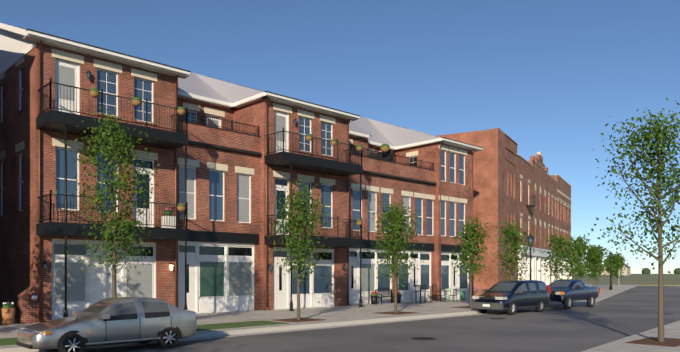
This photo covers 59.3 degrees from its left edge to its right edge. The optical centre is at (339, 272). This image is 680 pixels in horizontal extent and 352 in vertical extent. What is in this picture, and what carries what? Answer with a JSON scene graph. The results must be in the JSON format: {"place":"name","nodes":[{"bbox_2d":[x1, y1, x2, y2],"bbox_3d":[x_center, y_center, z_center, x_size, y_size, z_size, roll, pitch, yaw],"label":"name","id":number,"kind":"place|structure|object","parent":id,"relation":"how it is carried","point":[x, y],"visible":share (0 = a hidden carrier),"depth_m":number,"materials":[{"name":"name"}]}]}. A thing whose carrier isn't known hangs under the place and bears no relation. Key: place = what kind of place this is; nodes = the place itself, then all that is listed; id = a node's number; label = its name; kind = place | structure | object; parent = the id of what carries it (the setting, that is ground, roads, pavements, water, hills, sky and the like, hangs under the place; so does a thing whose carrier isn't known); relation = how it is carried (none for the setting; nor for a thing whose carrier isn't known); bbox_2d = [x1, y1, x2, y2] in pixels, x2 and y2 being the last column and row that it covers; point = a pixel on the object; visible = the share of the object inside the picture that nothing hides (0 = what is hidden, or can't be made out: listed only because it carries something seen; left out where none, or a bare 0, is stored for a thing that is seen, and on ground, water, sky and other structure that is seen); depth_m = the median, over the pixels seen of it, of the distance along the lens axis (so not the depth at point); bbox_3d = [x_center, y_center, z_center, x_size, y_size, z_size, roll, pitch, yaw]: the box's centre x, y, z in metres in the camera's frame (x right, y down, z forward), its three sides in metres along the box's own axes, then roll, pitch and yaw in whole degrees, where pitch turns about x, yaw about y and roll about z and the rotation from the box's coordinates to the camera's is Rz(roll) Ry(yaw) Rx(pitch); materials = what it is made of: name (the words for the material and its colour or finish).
{"place":"outdoors","nodes":[
{"label":"outdoors","id":0,"kind":"place"},
{"bbox_2d":[0,276,679,351],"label":"pavements","id":1,"kind":"structure","parent":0,"point":[226,323],"depth_m":25.98,"materials":[{"name":"concrete"}]},
{"bbox_2d":[49,107,165,296],"bbox_3d":[-7.364,-1.651,19.101,3.463,7.236,3.220,0,0,-17],"label":"street tree","id":2,"kind":"object","parent":1,"relation":"on","point":[116,229],"visible":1,"depth_m":18.95,"materials":[{"name":"green plant"}]},
{"bbox_2d":[0,23,482,324],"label":"townhouses","id":3,"kind":"structure","parent":1,"relation":"on","point":[228,157],"depth_m":28.90,"materials":[{"name":"brick"}]},
{"bbox_2d":[259,179,330,319],"bbox_3d":[-1.637,-0.983,24.530,3.071,5.902,3.168,0,0,-44],"label":"street tree","id":4,"kind":"object","parent":1,"relation":"on","point":[294,222],"visible":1,"depth_m":24.45,"materials":[{"name":"green plant"}]},
{"bbox_2d":[370,291,377,304],"bbox_3d":[2.081,1.572,36.537,0.520,0.790,0.520,0,0,-44],"label":"planter","id":5,"kind":"object","parent":1,"relation":"on","point":[374,297],"visible":1,"depth_m":36.37,"materials":[{"name":"black"}]},
{"bbox_2d":[375,288,397,303],"bbox_3d":[2.900,1.472,37.272,1.550,0.989,0.540,0,0,-44],"label":"bench","id":6,"kind":"object","parent":1,"relation":"on","point":[383,293],"visible":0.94,"depth_m":37.45,"materials":[{"name":"black metal"}]},
{"bbox_2d":[366,195,425,312],"bbox_3d":[2.571,-0.851,28.831,2.969,5.638,3.081,0,0,-5],"label":"street tree","id":7,"kind":"object","parent":1,"relation":"on","point":[394,219],"visible":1,"depth_m":28.66,"materials":[{"name":"green plant"}]},
{"bbox_2d":[397,291,400,302],"bbox_3d":[3.663,1.572,38.065,0.520,0.790,0.520,0,0,-44],"label":"planter","id":8,"kind":"object","parent":1,"relation":"on","point":[399,296],"visible":0.52,"depth_m":37.89,"materials":[{"name":"black"}]},
{"bbox_2d":[412,285,420,303],"bbox_3d":[4.787,1.382,37.621,0.400,1.170,0.400,0,0,-44],"label":"stool","id":9,"kind":"object","parent":1,"relation":"on","point":[415,299],"visible":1,"depth_m":37.70,"materials":[{"name":"black metal"}]},
{"bbox_2d":[421,285,428,302],"bbox_3d":[5.474,1.382,38.493,0.400,1.170,0.400,0,0,-44],"label":"stool","id":10,"kind":"object","parent":1,"relation":"on","point":[425,291],"visible":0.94,"depth_m":38.40,"materials":[{"name":"black metal"}]},
{"bbox_2d":[426,286,434,302],"bbox_3d":[5.907,1.442,38.981,0.600,1.050,0.600,0,0,-44],"label":"table","id":11,"kind":"object","parent":1,"relation":"on","point":[430,293],"visible":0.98,"depth_m":38.92,"materials":[{"name":"black metal"}]},
{"bbox_2d":[432,284,440,301],"bbox_3d":[6.338,1.382,39.327,0.400,1.170,0.400,0,0,-44],"label":"stool","id":12,"kind":"object","parent":1,"relation":"on","point":[435,293],"visible":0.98,"depth_m":39.32,"materials":[{"name":"black metal"}]},
{"bbox_2d":[436,289,444,301],"bbox_3d":[6.659,1.532,39.498,0.400,0.870,0.400,0,0,-44],"label":"chair","id":13,"kind":"object","parent":1,"relation":"on","point":[442,295],"visible":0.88,"depth_m":39.49,"materials":[{"name":"black metal"}]},
{"bbox_2d":[449,289,456,301],"bbox_3d":[7.473,1.532,39.519,0.400,0.870,0.400,0,0,-44],"label":"chair","id":14,"kind":"object","parent":1,"relation":"on","point":[453,295],"visible":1,"depth_m":39.37,"materials":[{"name":"black metal"}]},
{"bbox_2d":[459,291,465,300],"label":"bin","id":15,"kind":"object","parent":1,"relation":"on","point":[462,295],"visible":1,"depth_m":41.53,"materials":[{"name":"green"}]},
{"bbox_2d":[446,212,502,306],"bbox_3d":[7.329,-0.702,33.377,2.783,5.339,2.505,0,0,-44],"label":"street tree","id":16,"kind":"object","parent":1,"relation":"on","point":[474,235],"visible":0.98,"depth_m":33.25,"materials":[{"name":"green plant"}]},
{"bbox_2d":[493,218,540,280],"bbox_3d":[10.831,-0.704,36.586,3.051,5.342,3.146,0,0,1],"label":"street tree","id":17,"kind":"object","parent":1,"relation":"on","point":[511,234],"visible":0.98,"depth_m":36.58,"materials":[{"name":"green plant"}]},
{"bbox_2d":[527,233,533,279],"bbox_3d":[11.739,-0.213,36.827,0.444,4.360,0.444,0,0,24],"label":"lamp post","id":18,"kind":"object","parent":1,"relation":"on","point":[530,238],"visible":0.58,"depth_m":36.76,"materials":[{"name":"black metal"}]},
{"bbox_2d":[538,230,577,280],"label":"street tree","id":19,"kind":"object","parent":1,"relation":"on","point":[555,241],"visible":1,"depth_m":40.40,"materials":[{"name":"green plant"}]},
{"bbox_2d":[556,233,588,278],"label":"tree","id":20,"kind":"object","parent":1,"relation":"on","point":[575,256],"visible":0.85,"depth_m":43.89,"materials":[{"name":"green plant"}]},
{"bbox_2d":[567,233,593,279],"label":"tree","id":21,"kind":"object","parent":1,"relation":"on","point":[579,237],"visible":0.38,"depth_m":49.69,"materials":[{"name":"green plant"}]},
{"bbox_2d":[581,244,606,286],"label":"tree","id":22,"kind":"object","parent":1,"relation":"on","point":[595,258],"visible":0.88,"depth_m":55.26,"materials":[{"name":"green plant"}]},
{"bbox_2d":[583,245,612,286],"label":"tree","id":23,"kind":"object","parent":1,"relation":"on","point":[603,254],"visible":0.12,"depth_m":60.98,"materials":[{"name":"green plant"}]},
{"bbox_2d":[609,252,612,289],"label":"lamp post","id":24,"kind":"object","parent":1,"relation":"on","point":[610,256],"visible":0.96,"depth_m":67.01,"materials":[{"name":"black metal"}]},
{"bbox_2d":[602,251,622,280],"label":"tree","id":25,"kind":"object","parent":1,"relation":"on","point":[614,266],"visible":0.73,"depth_m":72.20,"materials":[{"name":"green plant"}]},
{"bbox_2d":[613,253,628,285],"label":"tree","id":26,"kind":"object","parent":1,"relation":"on","point":[622,261],"visible":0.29,"depth_m":84.58,"materials":[{"name":"green plant"}]},
{"bbox_2d":[591,98,679,341],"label":"tree","id":27,"kind":"object","parent":1,"relation":"on","point":[657,146],"visible":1,"depth_m":16.84,"materials":[{"name":"green plant"}]},
{"bbox_2d":[0,0,679,273],"label":"sky","id":28,"kind":"structure","parent":0,"point":[551,75],"materials":[{"name":"blue"}]},
{"bbox_2d":[35,286,679,351],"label":"road","id":29,"kind":"structure","parent":0,"point":[621,315],"depth_m":20.67,"materials":[{"name":"grey asphalt"}]},
{"bbox_2d":[17,296,196,349],"bbox_3d":[-6.209,1.297,16.329,4.502,1.239,1.679,0,0,-44],"label":"sedan","id":30,"kind":"object","parent":29,"relation":"on","point":[145,314],"visible":0.81,"depth_m":15.79,"materials":[{"name":"grey metal"}]},
{"bbox_2d":[16,310,196,351],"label":"sedan trim","id":31,"kind":"structure","parent":30,"relation":"attached to","point":[73,341],"depth_m":15.15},
{"bbox_2d":[474,280,549,309],"bbox_3d":[9.026,1.152,31.289,4.922,1.489,1.843,0,0,-44],"label":"minivan","id":32,"kind":"object","parent":29,"relation":"on","point":[534,293],"visible":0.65,"depth_m":30.61,"materials":[{"name":"black"}]},
{"bbox_2d":[471,286,550,314],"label":"minivan trim","id":33,"kind":"structure","parent":32,"relation":"attached to","point":[482,306],"depth_m":29.68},
{"bbox_2d":[548,279,598,301],"bbox_3d":[13.666,1.060,35.838,5.041,1.273,1.754,0,0,-44],"label":"pickup","id":34,"kind":"object","parent":29,"relation":"on","point":[582,292],"visible":0.65,"depth_m":35.08,"materials":[{"name":"blue metal"}]},
{"bbox_2d":[545,285,599,308],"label":"pickup trim","id":35,"kind":"structure","parent":34,"relation":"attached to","point":[568,303],"depth_m":34.01,"materials":[{"name":"black rubber"}]},
{"bbox_2d":[473,285,476,299],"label":"ice cream cone","id":36,"kind":"object","parent":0,"point":[475,290],"visible":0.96,"depth_m":43.21,"materials":[{"name":"pink"}]},
{"bbox_2d":[437,128,571,294],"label":"corner building","id":37,"kind":"structure","parent":0,"point":[511,184],"depth_m":55.00,"materials":[{"name":"brick"}]},
{"bbox_2d":[612,264,630,274],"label":"house","id":38,"kind":"structure","parent":0,"point":[627,271],"depth_m":399.73,"materials":[{"name":"beige"}]},
{"bbox_2d":[574,274,679,275],"bbox_3d":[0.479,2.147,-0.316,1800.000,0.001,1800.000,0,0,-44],"label":"ground","id":39,"kind":"structure","parent":0,"point":[644,275],"depth_m":399.66,"materials":[{"name":"green plant"}]},
{"bbox_2d":[642,268,679,273],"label":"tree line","id":40,"kind":"object","parent":39,"relation":"on","point":[648,271],"visible":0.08,"depth_m":657.85,"materials":[{"name":"green plant"}]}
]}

